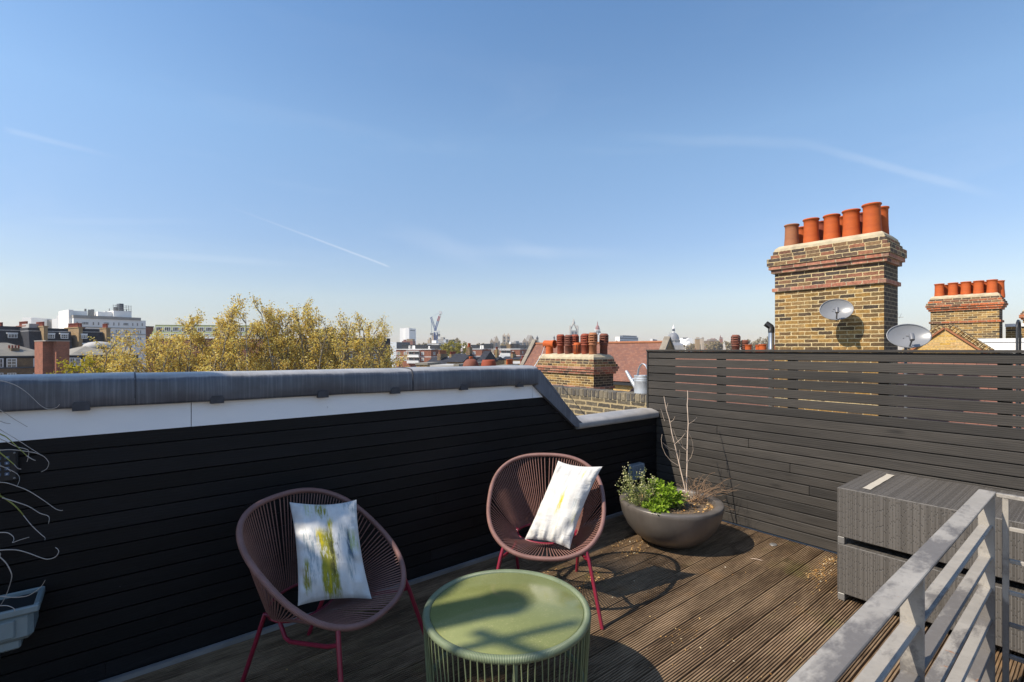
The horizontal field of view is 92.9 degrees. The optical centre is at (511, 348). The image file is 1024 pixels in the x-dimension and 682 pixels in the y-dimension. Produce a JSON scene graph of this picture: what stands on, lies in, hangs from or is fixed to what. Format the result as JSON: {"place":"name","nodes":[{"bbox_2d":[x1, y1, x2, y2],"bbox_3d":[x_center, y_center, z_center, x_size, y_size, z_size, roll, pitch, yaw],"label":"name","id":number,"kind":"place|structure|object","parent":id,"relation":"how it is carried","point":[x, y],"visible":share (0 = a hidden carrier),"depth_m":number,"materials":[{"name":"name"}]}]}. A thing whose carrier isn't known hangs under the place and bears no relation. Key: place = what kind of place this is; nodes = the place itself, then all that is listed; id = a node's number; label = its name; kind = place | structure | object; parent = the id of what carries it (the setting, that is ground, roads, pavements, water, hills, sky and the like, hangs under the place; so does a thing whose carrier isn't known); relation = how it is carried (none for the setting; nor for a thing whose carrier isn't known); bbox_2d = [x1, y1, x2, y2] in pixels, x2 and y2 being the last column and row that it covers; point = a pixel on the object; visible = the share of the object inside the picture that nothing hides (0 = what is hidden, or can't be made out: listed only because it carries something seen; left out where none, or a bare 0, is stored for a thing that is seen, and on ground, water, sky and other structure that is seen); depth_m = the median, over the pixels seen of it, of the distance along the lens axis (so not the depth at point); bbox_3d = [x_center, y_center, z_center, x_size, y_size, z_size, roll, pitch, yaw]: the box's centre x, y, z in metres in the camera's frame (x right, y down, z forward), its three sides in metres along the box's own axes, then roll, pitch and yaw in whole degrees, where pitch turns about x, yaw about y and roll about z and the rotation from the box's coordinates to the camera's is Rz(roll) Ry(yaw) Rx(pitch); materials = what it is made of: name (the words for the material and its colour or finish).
{"place":"outdoors","nodes":[
{"label":"outdoors","id":0,"kind":"place"},
{"bbox_2d":[0,321,27,345],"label":"mansard house","id":1,"kind":"structure","parent":0,"point":[10,334],"depth_m":113.28,"materials":[{"name":"black brick"}]},
{"bbox_2d":[8,334,17,337],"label":"window","id":2,"kind":"structure","parent":1,"relation":"in","point":[9,335],"depth_m":112.87,"materials":[{"name":"glass"}]},
{"bbox_2d":[0,343,34,374],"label":"brick house","id":3,"kind":"structure","parent":0,"point":[16,359],"depth_m":85.06,"materials":[{"name":"brick"}]},
{"bbox_2d":[0,358,3,366],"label":"window","id":4,"kind":"structure","parent":3,"relation":"in","point":[1,359],"depth_m":82.97,"materials":[{"name":"white glass"}]},
{"bbox_2d":[6,358,16,366],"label":"window","id":5,"kind":"structure","parent":3,"relation":"in","point":[10,362],"depth_m":83.96,"materials":[{"name":"white glass"}]},
{"bbox_2d":[22,316,58,327],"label":"stepped block","id":6,"kind":"structure","parent":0,"point":[52,323],"depth_m":176.08,"materials":[{"name":"white paint"}]},
{"bbox_2d":[35,340,69,373],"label":"brick tower","id":7,"kind":"structure","parent":0,"point":[48,353],"depth_m":75.40,"materials":[{"name":"red brick"}]},
{"bbox_2d":[70,341,137,372],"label":"brick house","id":8,"kind":"structure","parent":0,"point":[83,349],"depth_m":88.25,"materials":[{"name":"stone"}]},
{"bbox_2d":[75,358,80,365],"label":"window","id":9,"kind":"structure","parent":8,"relation":"in","point":[77,360],"depth_m":84.95,"materials":[{"name":"white glass"}]},
{"bbox_2d":[149,325,263,371],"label":"green roof block","id":10,"kind":"structure","parent":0,"point":[167,330],"depth_m":137.65,"materials":[{"name":"red brick"}]},
{"bbox_2d":[164,327,170,331],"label":"window","id":11,"kind":"structure","parent":10,"relation":"in","point":[167,329],"depth_m":137.05,"materials":[{"name":"white glass"}]},
{"bbox_2d":[173,327,179,331],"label":"window","id":12,"kind":"structure","parent":10,"relation":"in","point":[175,329],"depth_m":137.42,"materials":[{"name":"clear glass"}]},
{"bbox_2d":[265,337,389,370],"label":"brick terrace","id":13,"kind":"structure","parent":0,"point":[387,342],"depth_m":130.08,"materials":[{"name":"brick"}]},
{"bbox_2d":[390,342,409,365],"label":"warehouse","id":14,"kind":"structure","parent":0,"point":[396,345],"depth_m":425.22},
{"bbox_2d":[400,328,415,341],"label":"tower block","id":15,"kind":"structure","parent":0,"point":[407,333],"depth_m":1199.07,"materials":[{"name":"white paint"}]},
{"bbox_2d":[415,362,439,366],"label":"terraced house","id":16,"kind":"structure","parent":0,"point":[424,364],"depth_m":61.94,"materials":[{"name":"brick"}]},
{"bbox_2d":[427,340,441,344],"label":"city block","id":17,"kind":"structure","parent":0,"point":[434,342],"depth_m":419.62,"materials":[{"name":"white paint"}]},
{"bbox_2d":[427,350,450,363],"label":"terraced house","id":18,"kind":"structure","parent":0,"point":[442,357],"depth_m":96.83,"materials":[{"name":"brick"}]},
{"bbox_2d":[430,364,453,366],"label":"terraced house","id":19,"kind":"structure","parent":0,"point":[445,365],"depth_m":55.68,"materials":[{"name":"white paint"}]},
{"bbox_2d":[437,337,448,342],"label":"city block","id":20,"kind":"structure","parent":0,"point":[441,339],"depth_m":559.59,"materials":[{"name":"grey stone"}]},
{"bbox_2d":[446,343,477,363],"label":"terraced house","id":21,"kind":"structure","parent":0,"point":[457,358],"depth_m":90.22,"materials":[{"name":"brick"}]},
{"bbox_2d":[454,357,481,366],"bbox_3d":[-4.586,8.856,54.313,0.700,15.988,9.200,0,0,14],"label":"terraced house","id":22,"kind":"structure","parent":0,"point":[461,364],"depth_m":52.08,"materials":[{"name":"brick"}]},
{"bbox_2d":[477,351,497,364],"bbox_3d":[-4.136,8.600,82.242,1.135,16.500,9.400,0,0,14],"label":"terraced house","id":23,"kind":"structure","parent":0,"point":[487,355],"depth_m":81.29,"materials":[{"name":"brick"}]},
{"bbox_2d":[490,336,499,352],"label":"museum pavilion","id":24,"kind":"structure","parent":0,"point":[495,341],"depth_m":879.96,"materials":[{"name":"stone"}]},
{"bbox_2d":[495,347,503,364],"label":"terraced house","id":25,"kind":"structure","parent":0,"point":[500,360],"depth_m":143.35,"materials":[{"name":"brick"}]},
{"bbox_2d":[0,0,1023,349],"label":"sky","id":26,"kind":"structure","parent":0,"point":[520,169],"materials":[{"name":"blue"}]},
{"bbox_2d":[503,351,521,363],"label":"terraced house","id":27,"kind":"structure","parent":0,"point":[513,356],"depth_m":151.56,"materials":[{"name":"beige brick"}]},
{"bbox_2d":[569,319,577,334],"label":"stone tower","id":28,"kind":"structure","parent":0,"point":[571,332],"depth_m":1099.94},
{"bbox_2d":[520,336,675,390],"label":"church hall","id":29,"kind":"structure","parent":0,"point":[630,357],"depth_m":26.20,"materials":[{"name":"red brick"}]},
{"bbox_2d":[595,321,600,341],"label":"domed tower","id":30,"kind":"structure","parent":0,"point":[597,330],"depth_m":1001.76,"materials":[{"name":"white paint"}]},
{"bbox_2d":[679,337,692,343],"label":"hall","id":31,"kind":"structure","parent":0,"point":[683,340],"depth_m":1155.23,"materials":[{"name":"white paint"}]},
{"bbox_2d":[695,337,699,349],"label":"city block","id":32,"kind":"structure","parent":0,"point":[697,343],"depth_m":619.57,"materials":[{"name":"beige brick"}]},
{"bbox_2d":[700,337,703,349],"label":"city block","id":33,"kind":"structure","parent":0,"point":[702,343],"depth_m":799.86,"materials":[{"name":"stone"}]},
{"bbox_2d":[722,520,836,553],"bbox_3d":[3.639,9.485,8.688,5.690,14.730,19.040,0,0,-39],"label":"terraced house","id":34,"kind":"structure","parent":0,"point":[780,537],"depth_m":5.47,"materials":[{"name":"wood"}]},
{"bbox_2d":[534,332,618,389],"bbox_3d":[1.881,1.419,14.627,1.080,3.763,2.495,0,0,-39],"label":"chimney stack","id":35,"kind":"object","parent":34,"relation":"on","point":[584,364],"visible":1,"depth_m":13.97,"materials":[{"name":"brick"}]},
{"bbox_2d":[764,321,774,406],"bbox_3d":[5.085,0.785,9.625,0.192,2.670,0.116,0,0,34],"label":"flue","id":36,"kind":"object","parent":34,"relation":"on","point":[770,327],"visible":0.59,"depth_m":9.56,"materials":[{"name":"metal"}]},
{"bbox_2d":[767,202,906,417],"bbox_3d":[5.905,-0.107,8.940,1.010,4.752,1.927,0,0,-39],"label":"chimney stack","id":37,"kind":"object","parent":34,"relation":"on","point":[855,257],"visible":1,"depth_m":8.53,"materials":[{"name":"brick"}]},
{"bbox_2d":[819,299,853,320],"bbox_3d":[5.574,-0.663,8.283,0.496,0.388,0.366,0,0,-14],"label":"satellite dish","id":38,"kind":"object","parent":37,"relation":"attached to","point":[836,309],"visible":1,"depth_m":8.29,"materials":[{"name":"grey metal"}]},
{"bbox_2d":[886,324,931,417],"bbox_3d":[5.397,0.889,6.624,0.339,2.472,0.395,0,0,-23],"label":"satellite dish","id":39,"kind":"object","parent":34,"relation":"on","point":[906,336],"visible":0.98,"depth_m":6.65,"materials":[{"name":"grey metal"}]},
{"bbox_2d":[1016,320,1020,428],"bbox_3d":[6.737,0.869,6.225,0.326,2.503,0.386,0,0,-39],"label":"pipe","id":40,"kind":"object","parent":34,"relation":"on","point":[1018,323],"visible":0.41,"depth_m":6.31,"materials":[{"name":"black metal"}]},
{"bbox_2d":[630,358,1023,428],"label":"terraced house","id":41,"kind":"structure","parent":0,"point":[632,390],"depth_m":9.87,"materials":[{"name":"brown brick"}]},
{"bbox_2d":[902,324,994,349],"bbox_3d":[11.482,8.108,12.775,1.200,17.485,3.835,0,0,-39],"label":"gable house","id":42,"kind":"structure","parent":0,"point":[951,337],"depth_m":12.33,"materials":[{"name":"yellow brick"}]},
{"bbox_3d":[18.149,9.850,19.366,10.690,14.000,19.540,0,0,-39],"label":"terraced house","id":43,"kind":"object","parent":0,"visible":0},
{"bbox_2d":[731,335,774,349],"bbox_3d":[10.767,2.130,21.841,0.830,5.561,2.300,0,0,-39],"label":"chimney stack","id":44,"kind":"object","parent":43,"relation":"on","point":[736,341],"visible":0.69,"depth_m":22.19,"materials":[{"name":"brick"}]},
{"bbox_2d":[925,279,1007,338],"bbox_3d":[15.260,0.826,16.376,0.940,6.141,1.930,0,0,-39],"label":"chimney stack","id":45,"kind":"object","parent":43,"relation":"on","point":[975,309],"visible":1,"depth_m":16.00,"materials":[{"name":"brick"}]},
{"bbox_2d":[1005,323,1023,337],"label":"brick wall","id":46,"kind":"structure","parent":43,"relation":"on","point":[1010,330],"depth_m":16.02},
{"bbox_2d":[1019,310,1023,322],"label":"chimney stack","id":47,"kind":"object","parent":43,"relation":"on","point":[1021,315],"visible":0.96,"depth_m":20.74,"materials":[{"name":"brick"}]},
{"bbox_3d":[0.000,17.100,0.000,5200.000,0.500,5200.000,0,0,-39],"label":"ground","id":48,"kind":"structure","parent":0,"visible":0},
{"bbox_2d":[20,322,83,349],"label":"mansard house","id":49,"kind":"structure","parent":48,"relation":"on","point":[30,334],"depth_m":114.44,"materials":[{"name":"black brick"}]},
{"bbox_2d":[61,334,67,338],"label":"window","id":50,"kind":"structure","parent":49,"relation":"in","point":[63,336],"depth_m":116.20,"materials":[{"name":"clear glass"}]},
{"bbox_2d":[46,352,107,373],"bbox_3d":[-30.093,8.536,33.905,3.547,16.640,4.164,0,0,-28],"label":"plane tree","id":51,"kind":"object","parent":48,"relation":"on","point":[88,362],"visible":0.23,"depth_m":33.74,"materials":[{"name":"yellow plant"}]},
{"bbox_2d":[79,323,110,344],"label":"mansard house","id":52,"kind":"structure","parent":48,"relation":"on","point":[102,334],"depth_m":121.67,"materials":[{"name":"beige brick"}]},
{"bbox_2d":[59,303,145,371],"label":"office block","id":53,"kind":"structure","parent":48,"relation":"on","point":[117,319],"depth_m":159.10,"materials":[{"name":"white paint"}]},
{"bbox_2d":[78,328,200,372],"bbox_3d":[-28.443,7.602,37.924,8.184,18.514,8.688,0,0,25],"label":"plane tree","id":54,"kind":"object","parent":48,"relation":"on","point":[110,362],"visible":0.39,"depth_m":37.04,"materials":[{"name":"yellow plant"}]},
{"bbox_2d":[146,326,153,369],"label":"brick building","id":55,"kind":"structure","parent":48,"relation":"on","point":[149,330],"depth_m":165.93,"materials":[{"name":"brick"}]},
{"bbox_2d":[147,307,242,371],"bbox_3d":[-25.964,6.726,40.264,7.536,20.266,7.179,0,0,35],"label":"plane tree","id":56,"kind":"object","parent":48,"relation":"on","point":[197,320],"visible":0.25,"depth_m":38.65,"materials":[{"name":"yellow plant"}]},
{"bbox_2d":[188,292,295,371],"bbox_3d":[-21.950,6.149,40.334,9.020,21.418,8.849,0,0,-41],"label":"plane tree","id":57,"kind":"object","parent":48,"relation":"on","point":[220,345],"visible":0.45,"depth_m":38.66,"materials":[{"name":"yellow plant"}]},
{"bbox_2d":[234,297,336,370],"bbox_3d":[-19.593,6.067,42.164,8.428,21.582,8.514,0,0,-16],"label":"plane tree","id":58,"kind":"object","parent":48,"relation":"on","point":[295,323],"visible":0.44,"depth_m":40.62,"materials":[{"name":"yellow plant"}]},
{"bbox_2d":[283,311,351,369],"bbox_3d":[-17.385,6.677,44.073,6.856,20.360,6.896,0,0,28],"label":"plane tree","id":59,"kind":"object","parent":48,"relation":"on","point":[310,343],"visible":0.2,"depth_m":43.02,"materials":[{"name":"yellow plant"}]},
{"bbox_2d":[300,308,401,369],"bbox_3d":[-14.033,6.757,42.171,8.366,20.202,7.980,0,0,19],"label":"plane tree","id":60,"kind":"object","parent":48,"relation":"on","point":[381,363],"visible":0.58,"depth_m":40.66,"materials":[{"name":"yellow plant"}]},
{"bbox_2d":[392,352,407,367],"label":"plane tree","id":61,"kind":"object","parent":48,"relation":"on","point":[400,362],"visible":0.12,"depth_m":47.42,"materials":[{"name":"yellow plant"}]},
{"bbox_2d":[402,339,415,344],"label":"brick mansion","id":62,"kind":"structure","parent":48,"relation":"on","point":[412,341],"depth_m":701.97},
{"bbox_2d":[395,345,441,366],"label":"brick flats","id":63,"kind":"structure","parent":48,"relation":"on","point":[419,353],"depth_m":203.48,"materials":[{"name":"red brick"}]},
{"bbox_2d":[430,311,441,339],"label":"tower crane","id":64,"kind":"object","parent":48,"relation":"on","point":[437,332],"visible":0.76,"depth_m":618.93,"materials":[{"name":"grey metal"}]},
{"bbox_2d":[440,340,467,356],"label":"street tree","id":65,"kind":"object","parent":48,"relation":"on","point":[449,349],"visible":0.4,"depth_m":182.81,"materials":[{"name":"green plant"}]},
{"bbox_2d":[463,359,478,365],"bbox_3d":[-0.743,8.516,8.800,0.640,16.668,0.640,0,0,-39],"label":"chimney stack","id":66,"kind":"object","parent":48,"relation":"on","point":[470,362],"visible":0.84,"depth_m":8.70,"materials":[{"name":"ceramic"}]},
{"bbox_2d":[461,344,492,355],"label":"brick flats","id":67,"kind":"structure","parent":48,"relation":"on","point":[478,350],"depth_m":235.96,"materials":[{"name":"red brick"}]},
{"bbox_2d":[481,360,495,365],"bbox_3d":[-0.422,8.523,8.800,0.640,16.654,0.640,0,0,-39],"label":"chimney stack","id":68,"kind":"object","parent":48,"relation":"on","point":[488,363],"visible":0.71,"depth_m":8.69,"materials":[{"name":"ceramic"}]},
{"bbox_2d":[502,333,509,344],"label":"museum towers","id":69,"kind":"structure","parent":48,"relation":"on","point":[506,338],"depth_m":899.96,"materials":[{"name":"stone"}]},
{"bbox_2d":[496,359,517,365],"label":"terraced house","id":70,"kind":"structure","parent":48,"relation":"on","point":[509,361],"depth_m":73.48,"materials":[{"name":"brick"}]},
{"bbox_2d":[494,344,527,355],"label":"brick flats","id":71,"kind":"structure","parent":48,"relation":"on","point":[518,349],"depth_m":244.93,"materials":[{"name":"red brick"}]},
{"bbox_2d":[522,335,532,346],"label":"museum pavilion","id":72,"kind":"structure","parent":48,"relation":"on","point":[527,340],"depth_m":867.96,"materials":[{"name":"stone"}]},
{"bbox_2d":[553,385,686,415],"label":"brick parapet","id":73,"kind":"structure","parent":48,"relation":"on","point":[578,401],"depth_m":6.78,"materials":[{"name":"brick"}]},
{"bbox_2d":[625,363,646,393],"bbox_3d":[1.681,0.383,6.395,0.236,0.391,0.390,0,0,-18],"label":"watering can","id":74,"kind":"object","parent":73,"relation":"on","point":[638,383],"visible":0.71,"depth_m":6.25,"materials":[{"name":"metal"}]},
{"bbox_2d":[615,335,637,340],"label":"glass office","id":75,"kind":"structure","parent":48,"relation":"on","point":[626,338],"depth_m":1318.72,"materials":[{"name":"white paint"}]},
{"bbox_2d":[669,324,692,351],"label":"domed church","id":76,"kind":"structure","parent":48,"relation":"on","point":[674,336],"depth_m":918.06,"materials":[{"name":"grey stone"}]},
{"bbox_2d":[344,521,1023,681],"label":"roof slab","id":77,"kind":"structure","parent":48,"relation":"on","point":[798,566],"depth_m":4.60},
{"bbox_2d":[0,365,658,681],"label":"parapet wall","id":78,"kind":"structure","parent":77,"relation":"on","point":[153,486],"depth_m":3.04,"materials":[{"name":"black wood"}]},
{"bbox_2d":[0,449,17,481],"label":"keypad","id":79,"kind":"object","parent":78,"relation":"attached to","point":[6,475],"visible":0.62,"depth_m":2.44,"materials":[{"name":"black plastic"}]},
{"bbox_2d":[0,586,44,658],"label":"plant trough","id":80,"kind":"object","parent":78,"relation":"attached to","point":[17,626],"visible":0.99,"depth_m":2.32,"materials":[{"name":"grey plastic"}]},
{"bbox_2d":[0,380,62,611],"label":"spiky plant","id":81,"kind":"object","parent":80,"relation":"in","point":[28,451],"visible":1,"depth_m":2.25,"materials":[{"name":"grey plant"}]},
{"bbox_2d":[628,462,644,485],"bbox_3d":[1.427,1.583,5.572,0.220,0.535,0.093,0,0,-39],"label":"socket box","id":82,"kind":"object","parent":78,"relation":"attached to","point":[637,467],"visible":0.7,"depth_m":5.52,"materials":[{"name":"grey plastic"}]},
{"bbox_2d":[123,514,1023,681],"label":"deck","id":83,"kind":"structure","parent":77,"relation":"on","point":[758,624],"depth_m":3.23,"materials":[{"name":"brown wood"}]},
{"bbox_2d":[236,488,423,681],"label":"rope chair","id":84,"kind":"object","parent":83,"relation":"on","point":[269,593],"visible":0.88,"depth_m":2.76,"materials":[{"name":"fabric"}]},
{"bbox_2d":[290,500,371,605],"bbox_3d":[-1.084,1.186,2.888,0.466,0.496,0.363,0,0,-19],"label":"pillow","id":85,"kind":"object","parent":84,"relation":"on","point":[330,561],"visible":1,"depth_m":2.81,"materials":[{"name":"fabric"}]},
{"bbox_2d":[422,569,590,681],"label":"coffee table","id":86,"kind":"object","parent":83,"relation":"on","point":[514,618],"visible":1,"depth_m":2.42,"materials":[{"name":"green paint"}]},
{"bbox_2d":[486,453,605,629],"bbox_3d":[0.255,1.364,3.672,0.895,0.983,0.864,0,0,6],"label":"rope chair","id":87,"kind":"object","parent":83,"relation":"on","point":[513,528],"visible":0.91,"depth_m":3.78,"materials":[{"name":"fabric"}]},
{"bbox_2d":[525,461,601,548],"bbox_3d":[0.387,1.152,3.645,0.470,0.547,0.346,0,0,-39],"label":"pillow","id":88,"kind":"object","parent":87,"relation":"on","point":[561,505],"visible":1,"depth_m":3.58,"materials":[{"name":"fabric"}]},
{"bbox_2d":[286,539,836,679],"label":"leaf litter","id":89,"kind":"object","parent":83,"relation":"on","point":[828,559],"visible":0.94,"depth_m":4.00,"materials":[{"name":"brown"}]},
{"bbox_2d":[620,486,724,548],"bbox_3d":[1.524,1.649,4.684,0.956,0.402,0.956,0,0,-39],"label":"planter bowl","id":90,"kind":"object","parent":83,"relation":"on","point":[690,524],"visible":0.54,"depth_m":4.34,"materials":[{"name":"grey concrete"}]},
{"bbox_2d":[616,465,661,506],"bbox_3d":[1.207,1.294,4.607,0.450,0.413,0.428,0,0,-11],"label":"flowering weed","id":91,"kind":"object","parent":90,"relation":"on","point":[633,499],"visible":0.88,"depth_m":4.58,"materials":[{"name":"green plant"}]},
{"bbox_2d":[641,497,671,514],"bbox_3d":[1.302,1.428,4.420,0.283,0.143,0.292,0,0,-39],"label":"ivy plant","id":92,"kind":"object","parent":90,"relation":"in","point":[656,506],"visible":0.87,"depth_m":4.39,"materials":[{"name":"green plant"}]},
{"bbox_2d":[640,478,688,507],"bbox_3d":[1.443,1.362,4.588,0.403,0.276,0.405,0,0,37],"label":"weed plant","id":93,"kind":"object","parent":90,"relation":"in","point":[670,490],"visible":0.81,"depth_m":4.51,"materials":[{"name":"green plant"}]},
{"bbox_2d":[661,391,692,498],"bbox_3d":[1.681,0.966,4.933,0.299,1.061,0.463,0,0,30],"label":"bare sapling","id":94,"kind":"object","parent":90,"relation":"on","point":[685,489],"visible":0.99,"depth_m":4.87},
{"bbox_2d":[670,496,688,509],"bbox_3d":[1.549,1.409,4.554,0.232,0.181,0.206,0,0,-39],"label":"weed plant","id":95,"kind":"object","parent":90,"relation":"in","point":[683,498],"visible":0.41,"depth_m":4.51,"materials":[{"name":"green plant"}]},
{"bbox_2d":[676,470,735,509],"bbox_3d":[1.951,1.435,4.750,0.704,0.478,0.517,0,0,3],"label":"dry shrub","id":96,"kind":"object","parent":90,"relation":"in","point":[699,498],"visible":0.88,"depth_m":4.71,"materials":[{"name":"plant"}]},
{"bbox_2d":[787,489,1023,681],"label":"metal railing","id":97,"kind":"object","parent":83,"relation":"on","point":[911,645],"visible":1,"depth_m":1.91,"materials":[{"name":"metal"}]},
{"bbox_2d":[837,538,1023,654],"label":"rattan ottoman","id":98,"kind":"object","parent":83,"relation":"on","point":[866,571],"visible":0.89,"depth_m":3.38,"materials":[{"name":"grey wicker"}]},
{"bbox_2d":[837,470,1023,583],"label":"rattan ottoman","id":99,"kind":"object","parent":98,"relation":"on","point":[908,514],"visible":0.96,"depth_m":3.36,"materials":[{"name":"grey wicker"}]},
{"bbox_2d":[863,474,893,489],"bbox_3d":[2.826,1.019,3.749,0.641,0.002,0.056,0,0,-39],"label":"tape strip","id":100,"kind":"object","parent":99,"relation":"on","point":[870,486],"visible":1,"depth_m":3.74,"materials":[{"name":"paper"}]},
{"bbox_2d":[646,350,1023,552],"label":"slatted fence","id":101,"kind":"object","parent":77,"relation":"on","point":[789,470],"visible":0.78,"depth_m":4.50,"materials":[{"name":"grey wood"}]},
{"bbox_2d":[683,343,700,349],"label":"skyline tree","id":102,"kind":"object","parent":48,"relation":"on","point":[691,347],"visible":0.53,"depth_m":639.32,"materials":[{"name":"grey plant"}]},
{"bbox_2d":[704,339,717,349],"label":"city block","id":103,"kind":"structure","parent":48,"relation":"on","point":[707,341],"depth_m":891.79,"materials":[{"name":"brick"}]},
{"bbox_2d":[704,341,723,349],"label":"skyline tree","id":104,"kind":"object","parent":48,"relation":"on","point":[718,345],"visible":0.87,"depth_m":556.63,"materials":[{"name":"grey plant"}]},
{"bbox_2d":[724,341,741,349],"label":"skyline tree","id":105,"kind":"object","parent":48,"relation":"on","point":[728,345],"visible":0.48,"depth_m":597.81,"materials":[{"name":"grey plant"}]},
{"bbox_2d":[747,339,757,349],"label":"skyline tree","id":106,"kind":"object","parent":48,"relation":"on","point":[753,344],"visible":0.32,"depth_m":653.12,"materials":[{"name":"grey plant"}]},
{"bbox_2d":[756,336,767,349],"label":"skyline tree","id":107,"kind":"object","parent":48,"relation":"on","point":[765,340],"visible":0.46,"depth_m":696.13,"materials":[{"name":"grey plant"}]},
{"bbox_2d":[978,338,1023,349],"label":"roof extension","id":108,"kind":"object","parent":48,"relation":"on","point":[1002,343],"depth_m":12.45,"materials":[{"name":"white paint"}]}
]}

